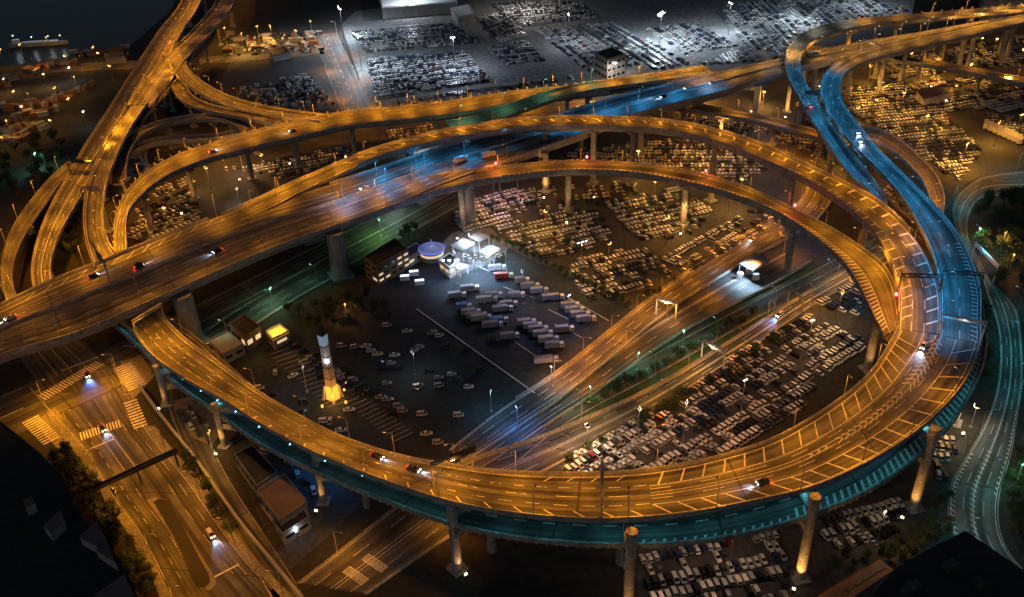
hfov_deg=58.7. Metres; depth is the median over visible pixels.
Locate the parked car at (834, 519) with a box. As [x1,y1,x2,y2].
[828,514,839,524]
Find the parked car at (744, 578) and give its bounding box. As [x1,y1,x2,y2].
[739,573,749,584]
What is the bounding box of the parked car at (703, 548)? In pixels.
[698,544,707,552]
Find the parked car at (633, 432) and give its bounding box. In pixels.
[629,429,637,437]
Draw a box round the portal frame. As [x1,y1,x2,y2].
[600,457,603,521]
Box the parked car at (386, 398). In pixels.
[382,396,393,401]
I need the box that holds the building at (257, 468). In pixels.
[234,445,277,495]
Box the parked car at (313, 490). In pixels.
[310,485,316,494]
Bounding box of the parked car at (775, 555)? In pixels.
[771,551,780,562]
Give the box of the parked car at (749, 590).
[743,584,753,596]
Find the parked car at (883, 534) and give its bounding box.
[876,528,887,539]
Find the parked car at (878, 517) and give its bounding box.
[873,514,884,525]
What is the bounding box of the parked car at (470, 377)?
[466,375,475,380]
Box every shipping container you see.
[0,73,11,79]
[0,137,7,142]
[1,105,14,111]
[1,117,6,124]
[2,80,10,86]
[2,127,14,134]
[6,117,11,124]
[7,75,18,81]
[7,103,18,108]
[7,136,18,142]
[11,111,22,117]
[11,115,17,122]
[14,125,23,131]
[15,134,23,142]
[17,103,29,109]
[18,128,28,134]
[20,121,30,127]
[20,132,30,140]
[21,110,31,117]
[21,126,34,131]
[22,68,32,73]
[24,124,36,129]
[29,99,40,104]
[29,111,40,117]
[31,67,40,73]
[36,110,48,117]
[37,122,49,130]
[43,100,50,107]
[46,106,57,112]
[50,97,56,104]
[53,104,59,111]
[59,94,70,100]
[62,91,73,94]
[64,94,75,100]
[66,60,75,66]
[66,89,77,94]
[69,49,78,54]
[79,50,84,56]
[81,84,88,91]
[86,50,96,55]
[88,80,95,86]
[94,48,104,52]
[112,46,121,51]
[119,43,129,48]
[222,48,232,52]
[225,30,234,35]
[233,36,241,41]
[252,45,260,49]
[261,33,269,36]
[262,37,271,41]
[293,37,302,41]
[301,40,305,46]
[305,30,313,34]
[306,36,314,40]
[309,40,318,44]
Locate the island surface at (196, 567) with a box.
[154,499,209,587]
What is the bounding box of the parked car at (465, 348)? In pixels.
[461,346,470,351]
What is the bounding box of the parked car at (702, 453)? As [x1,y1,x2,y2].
[696,450,706,457]
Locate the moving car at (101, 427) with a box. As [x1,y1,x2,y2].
[98,424,105,431]
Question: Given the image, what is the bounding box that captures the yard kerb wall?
[416,308,534,392]
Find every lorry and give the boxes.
[400,274,409,280]
[409,270,418,275]
[415,279,424,285]
[448,290,466,299]
[453,155,468,163]
[456,301,471,310]
[460,283,478,292]
[461,307,480,316]
[466,310,486,319]
[470,312,491,322]
[476,294,497,304]
[481,150,495,158]
[482,319,503,329]
[484,290,502,297]
[488,263,506,271]
[490,315,508,323]
[492,303,512,313]
[494,271,513,279]
[499,299,517,307]
[500,331,519,340]
[508,290,524,298]
[515,276,529,284]
[517,317,536,326]
[521,281,539,290]
[523,320,541,330]
[528,324,548,333]
[530,286,548,294]
[532,328,552,338]
[533,354,558,364]
[538,334,558,344]
[542,292,563,301]
[544,339,563,349]
[554,324,573,333]
[561,300,579,309]
[565,305,584,314]
[570,309,590,318]
[576,314,595,323]
[805,50,820,57]
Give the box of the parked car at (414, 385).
[412,383,422,388]
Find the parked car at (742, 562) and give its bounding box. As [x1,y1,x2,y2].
[738,558,747,569]
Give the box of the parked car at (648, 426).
[643,422,652,430]
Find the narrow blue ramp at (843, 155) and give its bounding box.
[783,1,1023,204]
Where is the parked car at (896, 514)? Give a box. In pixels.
[891,510,900,520]
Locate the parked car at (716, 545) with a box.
[712,542,720,550]
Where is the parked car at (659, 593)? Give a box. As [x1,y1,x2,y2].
[656,590,664,596]
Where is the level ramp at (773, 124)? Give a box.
[674,99,882,160]
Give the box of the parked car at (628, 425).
[623,423,632,429]
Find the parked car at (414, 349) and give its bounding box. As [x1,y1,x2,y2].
[409,348,418,351]
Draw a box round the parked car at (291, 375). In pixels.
[287,372,298,378]
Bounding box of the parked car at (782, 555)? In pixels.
[778,550,787,561]
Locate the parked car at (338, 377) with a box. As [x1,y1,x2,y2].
[335,375,344,379]
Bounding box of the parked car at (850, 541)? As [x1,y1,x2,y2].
[845,536,856,546]
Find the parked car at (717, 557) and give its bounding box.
[712,550,721,562]
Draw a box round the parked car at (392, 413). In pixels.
[387,411,397,416]
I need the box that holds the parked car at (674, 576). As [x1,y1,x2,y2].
[670,571,679,583]
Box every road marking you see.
[1,194,456,417]
[40,345,85,374]
[64,423,271,588]
[204,266,329,332]
[300,256,885,593]
[451,129,829,458]
[494,254,806,448]
[536,245,877,435]
[950,172,1020,564]
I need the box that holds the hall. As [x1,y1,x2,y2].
[0,422,136,596]
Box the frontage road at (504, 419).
[450,128,830,461]
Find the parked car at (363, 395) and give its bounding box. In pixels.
[358,393,369,398]
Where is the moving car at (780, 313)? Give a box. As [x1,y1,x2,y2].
[776,310,783,317]
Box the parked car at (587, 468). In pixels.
[585,466,594,470]
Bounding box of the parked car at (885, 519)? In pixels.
[879,511,889,523]
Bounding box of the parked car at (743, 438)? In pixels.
[737,434,747,443]
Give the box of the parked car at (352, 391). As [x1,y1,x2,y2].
[347,388,357,394]
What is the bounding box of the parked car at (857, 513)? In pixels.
[852,508,862,518]
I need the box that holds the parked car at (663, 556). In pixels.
[658,550,667,559]
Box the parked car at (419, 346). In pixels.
[415,344,423,348]
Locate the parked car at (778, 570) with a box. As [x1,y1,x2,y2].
[772,565,782,576]
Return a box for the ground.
[0,0,1023,596]
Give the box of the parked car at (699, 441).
[693,437,703,445]
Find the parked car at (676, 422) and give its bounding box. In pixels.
[670,418,680,425]
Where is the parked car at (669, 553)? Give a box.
[665,549,674,558]
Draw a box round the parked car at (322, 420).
[318,417,327,423]
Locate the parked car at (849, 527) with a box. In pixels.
[844,522,854,534]
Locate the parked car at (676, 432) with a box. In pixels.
[671,428,680,436]
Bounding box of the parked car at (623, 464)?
[617,460,626,467]
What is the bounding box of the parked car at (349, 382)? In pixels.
[343,380,354,384]
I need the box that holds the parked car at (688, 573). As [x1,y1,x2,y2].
[684,568,693,580]
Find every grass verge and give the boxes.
[298,248,364,287]
[566,264,822,423]
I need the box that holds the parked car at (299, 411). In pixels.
[295,409,306,413]
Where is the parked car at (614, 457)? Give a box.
[608,453,619,461]
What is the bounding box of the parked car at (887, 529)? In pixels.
[880,525,891,535]
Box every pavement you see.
[35,407,69,447]
[60,432,169,596]
[121,355,154,399]
[146,426,292,596]
[173,397,218,444]
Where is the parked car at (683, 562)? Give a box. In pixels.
[679,558,688,569]
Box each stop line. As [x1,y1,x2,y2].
[61,357,97,370]
[214,564,238,576]
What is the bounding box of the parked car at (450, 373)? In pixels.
[447,371,456,376]
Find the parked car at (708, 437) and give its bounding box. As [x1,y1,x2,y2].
[702,432,712,440]
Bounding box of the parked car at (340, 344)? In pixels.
[336,342,345,347]
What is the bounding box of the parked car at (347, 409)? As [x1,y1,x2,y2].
[343,407,354,411]
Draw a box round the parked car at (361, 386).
[354,384,364,388]
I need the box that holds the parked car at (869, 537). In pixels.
[863,532,875,542]
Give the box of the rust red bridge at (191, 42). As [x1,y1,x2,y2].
[127,0,235,108]
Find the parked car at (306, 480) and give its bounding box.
[304,476,309,485]
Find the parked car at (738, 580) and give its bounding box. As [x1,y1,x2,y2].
[732,574,742,585]
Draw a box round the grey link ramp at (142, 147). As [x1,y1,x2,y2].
[130,125,264,169]
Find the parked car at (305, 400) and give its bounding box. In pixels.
[298,398,308,403]
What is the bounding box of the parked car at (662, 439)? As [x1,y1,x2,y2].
[656,435,666,443]
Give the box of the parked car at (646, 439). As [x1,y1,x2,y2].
[640,436,649,443]
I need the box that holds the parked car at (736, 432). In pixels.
[729,429,740,436]
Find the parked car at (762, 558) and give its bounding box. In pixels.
[758,553,767,564]
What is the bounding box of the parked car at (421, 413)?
[417,410,426,416]
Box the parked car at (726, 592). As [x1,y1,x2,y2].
[722,588,732,596]
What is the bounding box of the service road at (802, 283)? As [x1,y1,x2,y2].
[525,239,880,439]
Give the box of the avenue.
[949,171,1023,566]
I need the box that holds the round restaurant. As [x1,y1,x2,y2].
[418,240,444,263]
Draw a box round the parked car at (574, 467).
[570,463,579,470]
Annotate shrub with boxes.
[180,448,191,458]
[182,459,196,470]
[185,452,198,463]
[190,470,200,477]
[198,477,211,489]
[205,492,215,500]
[205,496,218,508]
[211,506,227,519]
[220,518,236,532]
[564,451,574,459]
[581,438,592,448]
[584,397,598,406]
[597,433,607,444]
[598,389,609,397]
[608,378,624,392]
[621,371,636,385]
[634,413,648,424]
[635,369,649,378]
[640,407,651,414]
[649,361,659,372]
[655,403,667,411]
[657,398,667,403]
[661,357,672,364]
[664,402,674,409]
[670,393,679,399]
[671,400,679,407]
[672,345,686,357]
[672,385,684,394]
[678,394,686,401]
[685,340,697,349]
[704,373,714,383]
[711,325,721,334]
[718,367,726,374]
[723,317,737,329]
[725,365,733,372]
[733,355,742,361]
[737,315,747,321]
[740,349,750,357]
[750,306,759,313]
[750,343,760,352]
[768,334,780,342]
[769,330,780,337]
[982,302,993,312]
[984,309,991,318]
[984,364,997,375]
[986,348,993,355]
[987,342,997,350]
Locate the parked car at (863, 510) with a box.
[858,506,868,515]
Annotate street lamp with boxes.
[114,485,123,512]
[144,532,153,560]
[182,470,201,497]
[207,430,214,452]
[216,516,235,545]
[411,351,416,375]
[521,269,524,304]
[550,365,553,386]
[584,423,590,450]
[658,548,661,569]
[835,290,843,324]
[874,509,886,546]
[969,403,979,428]
[977,408,995,437]
[998,458,1009,488]
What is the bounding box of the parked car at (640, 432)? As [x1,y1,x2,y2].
[633,426,642,435]
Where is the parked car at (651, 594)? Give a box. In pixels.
[648,591,656,596]
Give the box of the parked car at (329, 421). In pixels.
[327,417,332,424]
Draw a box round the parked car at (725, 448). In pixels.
[721,445,730,451]
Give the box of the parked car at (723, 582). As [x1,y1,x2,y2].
[719,577,728,588]
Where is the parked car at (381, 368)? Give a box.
[379,366,389,370]
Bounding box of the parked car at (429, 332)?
[427,329,437,334]
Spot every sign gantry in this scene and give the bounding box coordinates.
[65,158,92,172]
[78,186,103,202]
[91,243,110,282]
[131,303,164,334]
[429,445,475,486]
[655,296,677,319]
[701,337,726,368]
[787,285,804,315]
[801,90,820,101]
[860,39,881,57]
[897,273,944,291]
[938,270,985,288]
[939,313,987,342]
[971,10,990,24]
[971,242,998,281]
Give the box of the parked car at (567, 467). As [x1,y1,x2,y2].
[563,464,572,470]
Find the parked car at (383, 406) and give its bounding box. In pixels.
[379,404,389,409]
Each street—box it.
[0,191,458,433]
[61,386,280,596]
[313,33,370,110]
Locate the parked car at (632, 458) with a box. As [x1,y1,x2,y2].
[626,454,636,462]
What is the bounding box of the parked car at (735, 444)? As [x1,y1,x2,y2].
[729,440,739,449]
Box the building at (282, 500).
[257,473,310,525]
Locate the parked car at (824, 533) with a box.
[820,529,830,540]
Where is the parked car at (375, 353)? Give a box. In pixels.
[372,351,382,355]
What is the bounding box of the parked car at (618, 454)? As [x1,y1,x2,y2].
[612,450,622,458]
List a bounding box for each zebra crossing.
[22,415,59,444]
[38,361,102,399]
[80,420,120,439]
[113,362,146,390]
[123,399,147,428]
[343,566,368,584]
[362,554,387,572]
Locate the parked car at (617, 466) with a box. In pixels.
[613,463,622,469]
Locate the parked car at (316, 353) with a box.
[312,351,320,356]
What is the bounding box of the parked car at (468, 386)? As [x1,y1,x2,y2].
[464,384,473,388]
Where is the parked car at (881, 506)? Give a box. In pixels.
[877,502,887,511]
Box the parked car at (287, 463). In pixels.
[283,460,293,466]
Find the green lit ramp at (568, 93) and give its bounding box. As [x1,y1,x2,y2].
[445,55,710,127]
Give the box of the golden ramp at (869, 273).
[330,148,902,373]
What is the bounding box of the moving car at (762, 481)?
[756,477,770,486]
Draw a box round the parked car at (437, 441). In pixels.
[432,438,443,444]
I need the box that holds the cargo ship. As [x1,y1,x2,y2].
[8,34,68,47]
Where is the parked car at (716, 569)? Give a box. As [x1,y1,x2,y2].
[712,565,721,576]
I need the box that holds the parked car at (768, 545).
[764,540,774,552]
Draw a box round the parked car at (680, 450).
[675,446,685,455]
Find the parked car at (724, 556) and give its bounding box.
[719,549,728,561]
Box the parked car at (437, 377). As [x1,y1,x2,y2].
[434,375,443,379]
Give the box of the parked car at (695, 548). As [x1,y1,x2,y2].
[692,545,700,554]
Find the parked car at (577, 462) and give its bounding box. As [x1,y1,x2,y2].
[574,459,584,469]
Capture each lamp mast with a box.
[353,33,362,70]
[520,198,522,242]
[576,239,586,292]
[635,406,640,453]
[658,11,664,44]
[682,399,687,444]
[739,378,746,421]
[804,319,814,361]
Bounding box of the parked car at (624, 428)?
[620,425,628,431]
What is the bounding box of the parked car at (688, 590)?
[684,584,693,596]
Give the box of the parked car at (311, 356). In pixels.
[305,354,314,359]
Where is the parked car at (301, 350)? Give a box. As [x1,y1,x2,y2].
[299,348,307,352]
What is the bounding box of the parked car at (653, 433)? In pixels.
[648,430,657,436]
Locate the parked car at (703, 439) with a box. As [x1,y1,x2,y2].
[697,434,707,442]
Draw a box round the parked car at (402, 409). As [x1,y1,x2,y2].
[397,407,407,412]
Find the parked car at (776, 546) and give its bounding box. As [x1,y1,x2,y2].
[771,540,780,551]
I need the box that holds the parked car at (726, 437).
[720,434,729,440]
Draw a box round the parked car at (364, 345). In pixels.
[361,343,371,348]
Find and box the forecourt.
[437,227,510,276]
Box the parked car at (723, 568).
[719,564,728,575]
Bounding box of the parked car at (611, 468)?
[607,465,616,470]
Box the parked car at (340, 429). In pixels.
[335,427,346,432]
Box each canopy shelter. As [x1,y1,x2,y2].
[448,261,468,289]
[451,232,475,260]
[469,232,494,265]
[472,244,506,278]
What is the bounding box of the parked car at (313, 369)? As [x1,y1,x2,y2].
[309,367,318,373]
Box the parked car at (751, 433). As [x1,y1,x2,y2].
[745,429,755,438]
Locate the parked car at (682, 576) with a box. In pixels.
[678,570,686,583]
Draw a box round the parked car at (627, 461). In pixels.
[622,458,631,465]
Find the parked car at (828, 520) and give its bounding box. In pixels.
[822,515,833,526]
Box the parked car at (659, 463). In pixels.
[654,461,663,465]
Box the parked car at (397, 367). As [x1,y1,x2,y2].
[393,365,402,370]
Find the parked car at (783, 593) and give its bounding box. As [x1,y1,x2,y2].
[779,590,788,596]
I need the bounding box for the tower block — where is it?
[870,531,1023,596]
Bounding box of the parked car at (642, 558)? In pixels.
[638,554,646,563]
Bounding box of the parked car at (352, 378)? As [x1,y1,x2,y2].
[347,376,357,381]
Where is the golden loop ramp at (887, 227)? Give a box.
[221,106,938,334]
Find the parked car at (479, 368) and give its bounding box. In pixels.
[475,366,484,371]
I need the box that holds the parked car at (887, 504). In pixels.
[882,500,892,509]
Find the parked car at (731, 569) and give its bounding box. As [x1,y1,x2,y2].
[725,561,734,572]
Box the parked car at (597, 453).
[592,448,602,458]
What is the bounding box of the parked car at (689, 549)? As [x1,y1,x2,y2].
[685,545,693,554]
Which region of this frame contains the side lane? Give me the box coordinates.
[164,377,297,596]
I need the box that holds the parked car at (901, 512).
[897,509,907,518]
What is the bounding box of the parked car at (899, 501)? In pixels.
[894,497,904,506]
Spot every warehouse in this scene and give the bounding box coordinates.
[379,0,457,18]
[451,4,475,26]
[909,0,976,12]
[976,0,1023,20]
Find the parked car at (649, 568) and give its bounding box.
[645,563,654,575]
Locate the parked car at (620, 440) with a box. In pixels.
[615,436,624,444]
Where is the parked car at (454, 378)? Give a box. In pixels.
[450,376,461,381]
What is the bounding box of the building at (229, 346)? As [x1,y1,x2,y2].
[208,331,245,362]
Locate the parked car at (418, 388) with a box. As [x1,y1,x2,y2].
[415,383,423,390]
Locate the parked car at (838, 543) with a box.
[832,539,843,548]
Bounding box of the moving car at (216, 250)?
[212,248,222,253]
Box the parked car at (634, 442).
[631,440,640,447]
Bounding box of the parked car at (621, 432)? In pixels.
[616,428,624,435]
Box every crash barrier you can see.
[392,249,881,507]
[516,186,806,398]
[538,126,833,414]
[543,260,811,427]
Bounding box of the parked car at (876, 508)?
[871,503,880,513]
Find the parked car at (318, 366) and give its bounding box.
[312,363,321,368]
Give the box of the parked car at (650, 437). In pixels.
[645,434,654,440]
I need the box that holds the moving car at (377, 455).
[370,451,383,459]
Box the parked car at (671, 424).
[665,420,675,427]
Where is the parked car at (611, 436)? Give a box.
[606,433,615,438]
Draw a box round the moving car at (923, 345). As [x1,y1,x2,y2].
[920,341,927,349]
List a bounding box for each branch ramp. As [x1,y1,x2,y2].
[163,41,328,125]
[167,64,288,129]
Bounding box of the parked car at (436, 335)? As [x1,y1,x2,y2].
[434,333,443,337]
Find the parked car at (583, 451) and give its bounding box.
[579,448,587,454]
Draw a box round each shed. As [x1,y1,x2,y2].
[105,51,126,64]
[268,46,290,61]
[816,559,893,596]
[916,83,952,104]
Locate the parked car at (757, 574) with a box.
[752,569,762,580]
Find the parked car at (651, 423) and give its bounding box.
[647,419,655,427]
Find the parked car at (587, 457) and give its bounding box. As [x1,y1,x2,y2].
[583,453,592,463]
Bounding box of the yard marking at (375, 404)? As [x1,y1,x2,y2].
[269,267,608,440]
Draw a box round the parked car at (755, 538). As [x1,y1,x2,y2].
[750,534,759,543]
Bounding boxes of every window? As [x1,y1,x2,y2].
[277,337,286,343]
[286,532,294,538]
[420,251,443,258]
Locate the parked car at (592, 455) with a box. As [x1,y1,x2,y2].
[588,451,597,460]
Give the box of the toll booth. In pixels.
[736,253,768,281]
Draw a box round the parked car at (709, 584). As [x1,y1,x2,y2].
[704,579,713,590]
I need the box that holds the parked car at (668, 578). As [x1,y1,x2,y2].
[663,571,672,584]
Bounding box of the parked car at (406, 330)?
[402,328,411,332]
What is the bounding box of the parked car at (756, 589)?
[750,583,760,595]
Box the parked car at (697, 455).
[691,451,701,458]
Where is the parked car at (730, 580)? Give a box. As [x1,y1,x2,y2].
[725,575,734,586]
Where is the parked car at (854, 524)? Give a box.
[849,519,859,530]
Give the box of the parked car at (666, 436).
[661,433,670,440]
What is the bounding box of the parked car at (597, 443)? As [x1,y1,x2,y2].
[592,441,601,446]
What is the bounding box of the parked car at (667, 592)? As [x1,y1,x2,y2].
[663,589,671,596]
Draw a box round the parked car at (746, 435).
[741,431,751,440]
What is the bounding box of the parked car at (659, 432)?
[653,428,662,435]
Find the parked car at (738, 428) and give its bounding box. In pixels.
[732,425,742,431]
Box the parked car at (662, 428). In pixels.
[656,425,666,432]
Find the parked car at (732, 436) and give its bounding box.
[726,432,735,439]
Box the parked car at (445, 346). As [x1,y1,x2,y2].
[441,343,450,348]
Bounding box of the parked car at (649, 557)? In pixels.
[645,553,653,563]
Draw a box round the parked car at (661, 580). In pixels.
[657,573,665,586]
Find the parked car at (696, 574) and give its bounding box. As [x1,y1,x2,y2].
[691,567,701,580]
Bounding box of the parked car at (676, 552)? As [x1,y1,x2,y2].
[672,549,681,558]
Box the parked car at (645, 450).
[639,446,649,454]
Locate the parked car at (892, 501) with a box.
[888,498,898,507]
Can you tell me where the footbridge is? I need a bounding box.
[93,448,178,502]
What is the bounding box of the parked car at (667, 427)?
[662,423,671,430]
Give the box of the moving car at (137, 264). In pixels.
[133,262,143,268]
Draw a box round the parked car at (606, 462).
[599,459,608,465]
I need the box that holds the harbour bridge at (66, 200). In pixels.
[31,0,207,286]
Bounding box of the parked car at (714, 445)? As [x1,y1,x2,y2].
[709,442,719,449]
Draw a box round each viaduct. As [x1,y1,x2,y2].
[109,61,717,252]
[120,308,980,596]
[129,0,237,140]
[804,39,1023,95]
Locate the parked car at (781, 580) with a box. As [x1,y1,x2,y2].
[777,576,787,587]
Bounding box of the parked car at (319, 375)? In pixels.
[316,373,323,378]
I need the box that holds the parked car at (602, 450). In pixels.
[597,446,606,455]
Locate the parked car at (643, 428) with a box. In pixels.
[639,424,647,433]
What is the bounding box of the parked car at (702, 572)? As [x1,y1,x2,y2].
[698,566,707,578]
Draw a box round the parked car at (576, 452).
[573,450,582,456]
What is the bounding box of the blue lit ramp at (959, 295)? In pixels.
[820,6,1023,342]
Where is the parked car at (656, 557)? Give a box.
[651,551,659,561]
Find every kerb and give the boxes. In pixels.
[20,48,320,73]
[29,358,281,596]
[163,378,303,596]
[172,100,727,151]
[203,263,330,331]
[297,250,887,594]
[317,33,370,110]
[449,128,831,457]
[458,252,785,466]
[500,239,881,463]
[948,171,1022,568]
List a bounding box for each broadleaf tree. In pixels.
[0,152,12,161]
[0,160,10,169]
[1,169,10,178]
[5,177,18,194]
[8,141,17,152]
[21,149,30,160]
[26,165,38,175]
[27,132,40,142]
[27,138,39,152]
[28,173,41,186]
[29,155,43,173]
[36,147,45,164]
[45,165,53,175]
[47,128,58,141]
[47,448,58,460]
[51,456,65,471]
[52,254,57,270]
[53,150,64,163]
[55,138,64,149]
[55,438,72,454]
[57,241,68,257]
[61,463,75,479]
[62,449,72,461]
[63,222,74,237]
[65,452,81,465]
[66,242,80,257]
[69,475,84,486]
[70,237,82,250]
[72,462,88,480]
[73,208,82,221]
[76,484,89,493]
[76,493,88,507]
[78,202,82,211]
[81,469,98,481]
[86,500,102,513]
[87,478,100,491]
[88,493,100,503]
[92,509,104,521]
[97,513,110,529]
[102,497,113,510]
[103,515,120,531]
[103,524,122,543]
[106,534,118,554]
[109,500,120,518]
[117,553,132,564]
[118,549,131,557]
[122,560,134,574]
[124,533,135,546]
[129,550,146,565]
[130,573,139,587]
[138,579,152,595]
[139,561,153,573]
[143,570,158,582]
[282,302,292,312]
[293,301,303,315]
[303,312,312,325]
[310,299,318,309]
[312,313,321,326]
[319,298,327,310]
[323,295,331,303]
[324,311,330,319]
[329,300,339,313]
[330,314,337,325]
[337,317,348,327]
[341,290,352,299]
[343,309,352,318]
[344,297,354,309]
[354,299,363,311]
[361,284,370,299]
[368,305,375,315]
[379,299,389,313]
[399,228,407,239]
[402,223,412,236]
[410,222,418,232]
[495,235,501,243]
[509,240,515,248]
[523,247,528,256]
[537,253,542,262]
[590,280,597,290]
[598,284,606,290]
[611,291,618,298]
[619,293,625,303]
[626,299,632,305]
[643,289,649,295]
[831,558,840,567]
[840,543,852,558]
[850,558,858,565]
[863,547,872,558]
[878,541,887,552]
[883,548,896,561]
[888,540,896,549]
[894,532,904,542]
[896,545,908,558]
[905,540,911,547]
[907,525,915,532]
[908,543,918,557]
[914,525,927,539]
[915,538,927,548]
[923,503,935,515]
[923,516,935,529]
[927,527,939,542]
[934,520,941,528]
[936,527,947,539]
[937,493,948,502]
[943,521,954,533]
[945,489,954,496]
[946,515,955,522]
[972,204,987,219]
[973,231,986,246]
[978,225,992,236]
[979,199,990,214]
[979,237,992,252]
[983,187,995,198]
[984,194,993,209]
[987,213,995,226]
[993,204,1010,222]
[993,250,1007,259]
[993,263,1011,283]
[994,233,1013,249]
[997,188,1015,204]
[997,225,1010,241]
[997,253,1014,263]
[1005,223,1021,232]
[1005,485,1023,502]
[1006,245,1019,261]
[1006,499,1023,515]
[1007,195,1021,210]
[1007,232,1021,245]
[1007,468,1018,478]
[1009,517,1023,535]
[1012,187,1023,196]
[1013,241,1023,256]
[1015,228,1023,240]
[1015,444,1023,454]
[1016,267,1023,288]
[1016,455,1023,471]
[1016,473,1023,489]
[1018,251,1023,267]
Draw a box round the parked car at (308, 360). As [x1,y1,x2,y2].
[302,358,311,362]
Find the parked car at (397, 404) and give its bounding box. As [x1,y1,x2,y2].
[393,402,402,408]
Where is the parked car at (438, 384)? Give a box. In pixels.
[434,382,443,387]
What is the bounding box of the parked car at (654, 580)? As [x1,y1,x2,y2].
[650,574,658,587]
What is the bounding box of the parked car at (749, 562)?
[745,557,754,568]
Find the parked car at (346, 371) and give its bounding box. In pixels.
[342,369,350,373]
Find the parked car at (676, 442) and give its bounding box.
[672,439,681,446]
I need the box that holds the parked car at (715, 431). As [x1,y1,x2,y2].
[710,428,720,435]
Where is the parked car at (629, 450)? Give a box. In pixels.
[623,446,632,453]
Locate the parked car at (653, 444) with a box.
[648,441,658,449]
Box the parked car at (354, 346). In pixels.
[350,343,359,349]
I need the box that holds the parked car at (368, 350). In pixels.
[366,348,375,352]
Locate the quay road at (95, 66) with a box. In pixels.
[19,48,323,73]
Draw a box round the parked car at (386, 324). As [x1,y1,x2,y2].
[382,322,390,327]
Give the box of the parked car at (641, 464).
[636,460,645,467]
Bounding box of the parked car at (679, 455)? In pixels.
[672,450,682,459]
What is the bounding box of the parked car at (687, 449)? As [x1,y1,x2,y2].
[681,444,691,453]
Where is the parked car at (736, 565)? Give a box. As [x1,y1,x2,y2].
[731,559,740,570]
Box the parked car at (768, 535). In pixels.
[763,531,771,539]
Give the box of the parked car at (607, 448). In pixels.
[602,444,611,453]
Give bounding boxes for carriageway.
[477,253,807,454]
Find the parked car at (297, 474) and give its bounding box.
[295,469,300,478]
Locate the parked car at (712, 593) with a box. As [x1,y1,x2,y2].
[709,591,716,596]
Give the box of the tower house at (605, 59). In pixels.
[595,47,625,78]
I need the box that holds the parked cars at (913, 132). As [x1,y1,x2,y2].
[127,0,1023,596]
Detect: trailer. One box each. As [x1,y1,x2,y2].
[983,119,989,128]
[988,121,993,131]
[992,123,998,132]
[997,125,1003,135]
[1002,127,1008,137]
[1007,129,1012,139]
[1012,131,1017,141]
[1016,133,1022,144]
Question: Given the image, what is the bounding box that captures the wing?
[625,65,649,75]
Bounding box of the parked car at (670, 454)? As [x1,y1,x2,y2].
[667,451,677,461]
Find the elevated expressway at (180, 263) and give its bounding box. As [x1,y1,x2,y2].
[0,3,1023,363]
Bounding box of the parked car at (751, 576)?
[746,571,755,582]
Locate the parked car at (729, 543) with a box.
[726,540,733,546]
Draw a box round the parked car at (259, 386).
[255,384,263,389]
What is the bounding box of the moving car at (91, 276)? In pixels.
[87,273,98,278]
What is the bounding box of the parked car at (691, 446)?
[685,442,695,451]
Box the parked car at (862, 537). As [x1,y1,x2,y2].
[857,533,868,543]
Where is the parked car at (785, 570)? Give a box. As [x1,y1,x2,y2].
[780,565,789,575]
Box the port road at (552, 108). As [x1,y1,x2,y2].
[164,100,731,155]
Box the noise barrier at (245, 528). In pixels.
[137,382,303,596]
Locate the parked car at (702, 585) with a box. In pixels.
[697,580,706,591]
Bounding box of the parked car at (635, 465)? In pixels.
[630,462,640,468]
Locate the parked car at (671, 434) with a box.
[665,430,675,438]
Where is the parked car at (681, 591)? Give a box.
[677,586,686,596]
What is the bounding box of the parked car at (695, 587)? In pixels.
[690,582,700,594]
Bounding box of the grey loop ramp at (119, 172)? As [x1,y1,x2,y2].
[110,113,253,195]
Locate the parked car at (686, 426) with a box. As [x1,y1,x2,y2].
[678,423,688,430]
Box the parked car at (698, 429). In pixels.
[693,424,703,433]
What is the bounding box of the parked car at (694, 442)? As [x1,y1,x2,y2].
[688,438,698,448]
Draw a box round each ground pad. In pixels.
[137,34,1023,470]
[217,55,339,109]
[235,248,632,454]
[245,464,362,570]
[342,0,939,107]
[637,433,966,596]
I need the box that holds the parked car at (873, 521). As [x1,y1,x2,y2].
[868,515,878,527]
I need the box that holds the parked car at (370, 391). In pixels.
[363,388,373,393]
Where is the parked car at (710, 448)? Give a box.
[704,444,714,451]
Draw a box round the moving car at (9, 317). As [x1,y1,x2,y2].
[4,314,16,320]
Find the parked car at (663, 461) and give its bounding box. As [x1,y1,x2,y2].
[658,457,668,464]
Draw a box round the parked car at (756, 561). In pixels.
[752,556,761,566]
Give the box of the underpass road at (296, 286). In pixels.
[204,263,330,346]
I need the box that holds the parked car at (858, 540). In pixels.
[852,535,862,545]
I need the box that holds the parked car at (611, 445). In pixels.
[606,441,615,450]
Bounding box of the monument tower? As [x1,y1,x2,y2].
[317,325,346,407]
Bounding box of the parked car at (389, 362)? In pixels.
[386,360,395,364]
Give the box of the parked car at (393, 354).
[389,352,399,356]
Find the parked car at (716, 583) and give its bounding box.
[711,577,720,588]
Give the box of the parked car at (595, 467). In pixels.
[589,463,599,470]
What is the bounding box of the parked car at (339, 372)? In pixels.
[336,370,345,374]
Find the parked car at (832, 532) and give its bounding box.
[826,527,837,539]
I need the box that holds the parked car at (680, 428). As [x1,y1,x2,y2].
[676,426,685,434]
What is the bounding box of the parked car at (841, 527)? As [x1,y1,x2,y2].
[837,523,847,534]
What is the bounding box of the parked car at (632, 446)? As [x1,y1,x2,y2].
[626,443,635,450]
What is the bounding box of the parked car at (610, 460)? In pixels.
[605,456,614,464]
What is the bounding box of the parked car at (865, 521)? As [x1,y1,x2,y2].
[860,516,871,527]
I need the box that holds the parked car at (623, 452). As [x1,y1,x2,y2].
[618,448,627,455]
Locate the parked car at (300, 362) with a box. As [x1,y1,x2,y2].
[297,360,306,365]
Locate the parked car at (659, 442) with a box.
[653,438,663,446]

